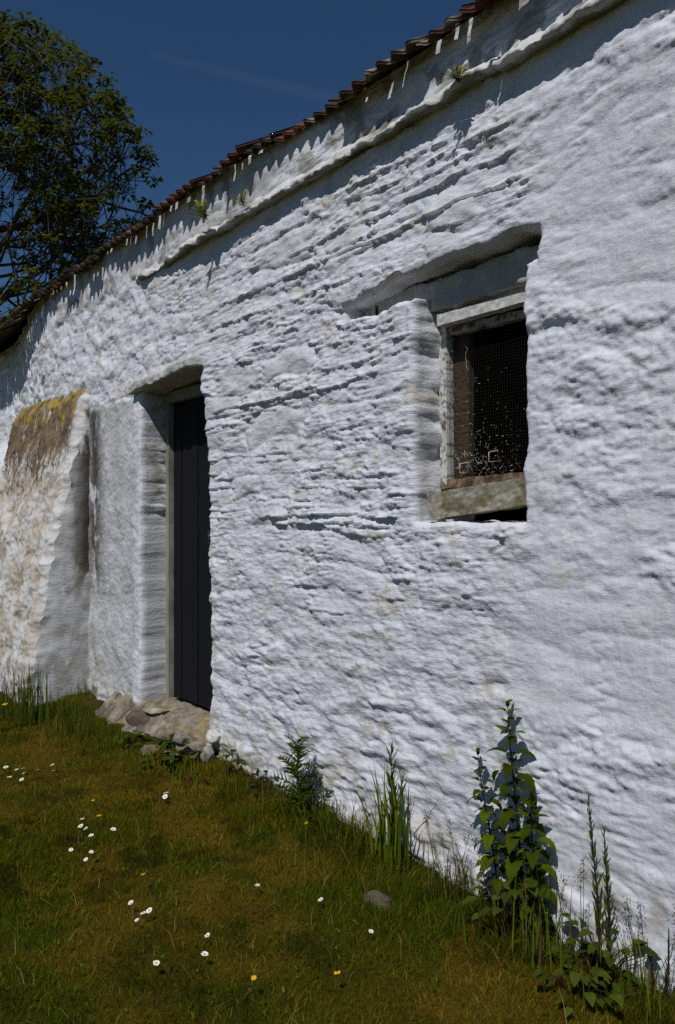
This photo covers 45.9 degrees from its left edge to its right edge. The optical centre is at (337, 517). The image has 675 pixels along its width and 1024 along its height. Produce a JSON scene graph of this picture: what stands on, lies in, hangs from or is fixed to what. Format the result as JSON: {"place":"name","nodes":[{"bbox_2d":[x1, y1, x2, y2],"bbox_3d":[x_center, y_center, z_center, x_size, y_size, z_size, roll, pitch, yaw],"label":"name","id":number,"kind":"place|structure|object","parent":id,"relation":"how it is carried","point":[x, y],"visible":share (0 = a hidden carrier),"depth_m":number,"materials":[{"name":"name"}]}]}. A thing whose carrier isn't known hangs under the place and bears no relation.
{"place":"outdoors","nodes":[
{"label":"outdoors","id":0,"kind":"place"},
{"bbox_2d":[0,0,474,318],"label":"sky","id":1,"kind":"structure","parent":0,"point":[208,78],"materials":[{"name":"blue"}]},
{"bbox_2d":[0,668,674,1023],"bbox_3d":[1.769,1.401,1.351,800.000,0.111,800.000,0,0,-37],"label":"ground","id":2,"kind":"structure","parent":0,"point":[93,703],"depth_m":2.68,"materials":[{"name":"green plant"}]},
{"bbox_2d":[0,655,58,735],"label":"grass clump","id":3,"kind":"object","parent":2,"relation":"on","point":[24,711],"visible":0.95,"depth_m":5.50,"materials":[{"name":"green plant"}]},
{"bbox_2d":[44,694,107,746],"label":"grass clump","id":4,"kind":"object","parent":2,"relation":"on","point":[80,729],"visible":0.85,"depth_m":5.10,"materials":[{"name":"green plant"}]},
{"bbox_2d":[0,8,162,324],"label":"tree","id":5,"kind":"object","parent":2,"relation":"on","point":[67,210],"visible":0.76,"depth_m":17.18,"materials":[{"name":"green plant"}]},
{"bbox_2d":[113,730,150,746],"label":"leafy weed","id":6,"kind":"object","parent":2,"relation":"on","point":[127,733],"visible":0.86,"depth_m":4.90,"materials":[{"name":"green plant"}]},
{"bbox_2d":[139,744,159,754],"bbox_3d":[-1.128,1.412,4.789,0.161,0.092,0.144,0,0,18],"label":"loose stone","id":7,"kind":"object","parent":2,"relation":"on","point":[153,748],"visible":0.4,"depth_m":4.75,"materials":[{"name":"grey stone"}]},
{"bbox_2d":[153,960,158,976],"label":"daisy","id":8,"kind":"object","parent":2,"relation":"on","point":[156,962],"visible":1,"depth_m":2.46,"materials":[{"name":"white plant"}]},
{"bbox_2d":[131,741,180,767],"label":"leafy weed","id":9,"kind":"object","parent":2,"relation":"on","point":[165,759],"visible":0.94,"depth_m":4.49,"materials":[{"name":"green plant"}]},
{"bbox_2d":[161,737,192,765],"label":"leafy weed","id":10,"kind":"object","parent":2,"relation":"on","point":[173,754],"visible":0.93,"depth_m":4.49,"materials":[{"name":"green plant"}]},
{"bbox_2d":[141,748,236,799],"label":"grass clump","id":11,"kind":"object","parent":2,"relation":"on","point":[175,776],"visible":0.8,"depth_m":4.23,"materials":[{"name":"green plant"}]},
{"bbox_2d":[175,772,208,785],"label":"leafy weed","id":12,"kind":"object","parent":2,"relation":"on","point":[189,775],"visible":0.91,"depth_m":4.19,"materials":[{"name":"green plant"}]},
{"bbox_2d":[201,951,208,962],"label":"daisy","id":13,"kind":"object","parent":2,"relation":"on","point":[204,953],"visible":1,"depth_m":2.50,"materials":[{"name":"white plant"}]},
{"bbox_2d":[218,749,244,775],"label":"leafy weed","id":14,"kind":"object","parent":2,"relation":"on","point":[228,755],"visible":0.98,"depth_m":4.20,"materials":[{"name":"green plant"}]},
{"bbox_2d":[233,768,282,796],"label":"leafy weed","id":15,"kind":"object","parent":2,"relation":"on","point":[266,786],"visible":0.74,"depth_m":4.02,"materials":[{"name":"green plant"}]},
{"bbox_2d":[262,733,333,822],"bbox_3d":[-0.182,1.194,3.674,0.348,0.390,0.333,0,0,-37],"label":"thistle","id":16,"kind":"object","parent":2,"relation":"on","point":[295,771],"visible":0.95,"depth_m":3.70,"materials":[{"name":"green plant"}]},
{"bbox_2d":[333,971,339,987],"bbox_3d":[-0.001,1.389,2.373,0.023,0.072,0.022,0,0,-37],"label":"buttercup","id":17,"kind":"object","parent":2,"relation":"on","point":[337,973],"visible":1,"depth_m":2.37,"materials":[{"name":"yellow plant"}]},
{"bbox_2d":[0,0,674,994],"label":"whitewashed building","id":18,"kind":"structure","parent":2,"relation":"on","point":[344,438],"depth_m":3.33,"materials":[{"name":"paint"}]},
{"bbox_2d":[174,382,212,709],"bbox_3d":[-0.838,0.160,5.088,0.065,2.120,0.936,0,0,-37],"label":"door","id":19,"kind":"structure","parent":18,"relation":"in","point":[193,639],"depth_m":5.24,"materials":[{"name":"black wood"}]},
{"bbox_2d":[184,199,208,219],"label":"fern","id":20,"kind":"object","parent":18,"relation":"on","point":[201,208],"visible":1,"depth_m":4.44,"materials":[{"name":"green plant"}]},
{"bbox_2d":[206,728,220,743],"bbox_3d":[-0.702,1.243,4.518,0.096,0.089,0.108,0,0,-37],"label":"loose stone","id":21,"kind":"object","parent":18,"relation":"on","point":[213,736],"visible":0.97,"depth_m":4.48,"materials":[{"name":"white stone"}]},
{"bbox_2d":[232,189,247,206],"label":"fern","id":22,"kind":"object","parent":18,"relation":"on","point":[242,201],"visible":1,"depth_m":4.17,"materials":[{"name":"green plant"}]},
{"bbox_2d":[440,65,466,82],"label":"fern","id":23,"kind":"object","parent":18,"relation":"on","point":[453,76],"visible":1,"depth_m":2.92,"materials":[{"name":"green plant"}]},
{"bbox_2d":[427,287,528,519],"bbox_3d":[0.607,-0.452,3.074,0.186,0.924,0.662,0,0,-37],"label":"window","id":24,"kind":"structure","parent":18,"relation":"in","point":[473,495],"depth_m":3.20,"materials":[{"name":"white wood"}]},
{"bbox_2d":[309,789,373,843],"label":"grass clump","id":25,"kind":"object","parent":2,"relation":"on","point":[326,810],"visible":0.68,"depth_m":3.48,"materials":[{"name":"green plant"}]},
{"bbox_2d":[364,890,393,908],"bbox_3d":[0.157,1.419,2.929,0.100,0.080,0.142,0,0,-37],"label":"loose stone","id":26,"kind":"object","parent":2,"relation":"on","point":[380,895],"visible":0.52,"depth_m":2.91,"materials":[{"name":"grey stone"}]},
{"bbox_2d":[349,762,434,875],"bbox_3d":[0.211,1.181,3.165,0.197,0.416,0.328,0,0,-37],"label":"grass clump","id":27,"kind":"object","parent":2,"relation":"on","point":[381,831],"visible":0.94,"depth_m":3.18,"materials":[{"name":"green plant"}]},
{"bbox_2d":[381,742,402,846],"bbox_3d":[0.214,1.135,3.191,0.051,0.508,0.115,0,0,-37],"label":"willowherb","id":28,"kind":"object","parent":2,"relation":"on","point":[391,800],"visible":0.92,"depth_m":3.18,"materials":[{"name":"green plant"}]},
{"bbox_2d":[420,809,473,905],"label":"grass clump","id":29,"kind":"object","parent":2,"relation":"on","point":[463,873],"visible":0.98,"depth_m":2.98,"materials":[{"name":"green plant"}]},
{"bbox_2d":[467,747,518,907],"bbox_3d":[0.549,1.135,2.847,0.139,0.576,0.191,0,0,-12],"label":"nettle","id":30,"kind":"object","parent":2,"relation":"on","point":[487,841],"visible":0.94,"depth_m":2.84,"materials":[{"name":"green plant"}]},
{"bbox_2d":[462,860,548,932],"bbox_3d":[0.569,1.287,2.683,0.233,0.259,0.327,0,0,-37],"label":"leafy weed","id":31,"kind":"object","parent":2,"relation":"on","point":[505,897],"visible":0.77,"depth_m":2.67,"materials":[{"name":"green plant"}]},
{"bbox_2d":[486,699,549,911],"bbox_3d":[0.618,1.031,2.746,0.179,0.780,0.192,0,0,-11],"label":"nettle","id":32,"kind":"object","parent":2,"relation":"on","point":[513,864],"visible":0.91,"depth_m":2.72,"materials":[{"name":"green plant"}]},
{"bbox_2d":[504,791,557,937],"bbox_3d":[0.658,1.174,2.675,0.156,0.497,0.148,0,0,-19],"label":"nettle","id":33,"kind":"object","parent":2,"relation":"on","point":[532,858],"visible":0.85,"depth_m":2.66,"materials":[{"name":"green plant"}]},
{"bbox_2d":[472,835,610,979],"bbox_3d":[0.631,1.236,2.581,0.285,0.390,0.568,0,0,-37],"label":"grass clump","id":34,"kind":"object","parent":2,"relation":"on","point":[540,938],"visible":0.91,"depth_m":2.56,"materials":[{"name":"green plant"}]},
{"bbox_2d":[534,958,622,1016],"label":"leafy weed","id":35,"kind":"object","parent":2,"relation":"on","point":[575,979],"visible":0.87,"depth_m":2.31,"materials":[{"name":"green plant"}]},
{"bbox_2d":[585,789,604,965],"bbox_3d":[0.809,1.139,2.492,0.037,0.569,0.076,0,0,-37],"label":"willowherb","id":36,"kind":"object","parent":2,"relation":"on","point":[599,905],"visible":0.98,"depth_m":2.49,"materials":[{"name":"green plant"}]},
{"bbox_2d":[544,912,660,995],"bbox_3d":[0.791,1.342,2.429,0.246,0.154,0.349,0,0,-37],"label":"bramble","id":37,"kind":"object","parent":2,"relation":"on","point":[589,947],"visible":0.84,"depth_m":2.41,"materials":[{"name":"green plant"}]},
{"bbox_2d":[600,826,616,970],"bbox_3d":[0.833,1.177,2.448,0.038,0.486,0.057,0,0,-37],"label":"willowherb","id":38,"kind":"object","parent":2,"relation":"on","point":[608,932],"visible":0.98,"depth_m":2.45,"materials":[{"name":"green plant"}]},
{"bbox_2d":[581,895,674,1022],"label":"grass clump","id":39,"kind":"object","parent":2,"relation":"on","point":[637,967],"visible":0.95,"depth_m":2.37,"materials":[{"name":"green plant"}]},
{"bbox_2d":[646,938,659,995],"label":"weed stem","id":40,"kind":"object","parent":2,"relation":"on","point":[651,968],"visible":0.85,"depth_m":2.35,"materials":[{"name":"green plant"}]},
{"bbox_2d":[662,927,669,997],"bbox_3d":[0.961,1.308,2.329,0.016,0.234,0.036,0,0,-25],"label":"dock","id":41,"kind":"object","parent":2,"relation":"on","point":[666,978],"visible":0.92,"depth_m":2.32,"materials":[{"name":"green plant"}]}
]}

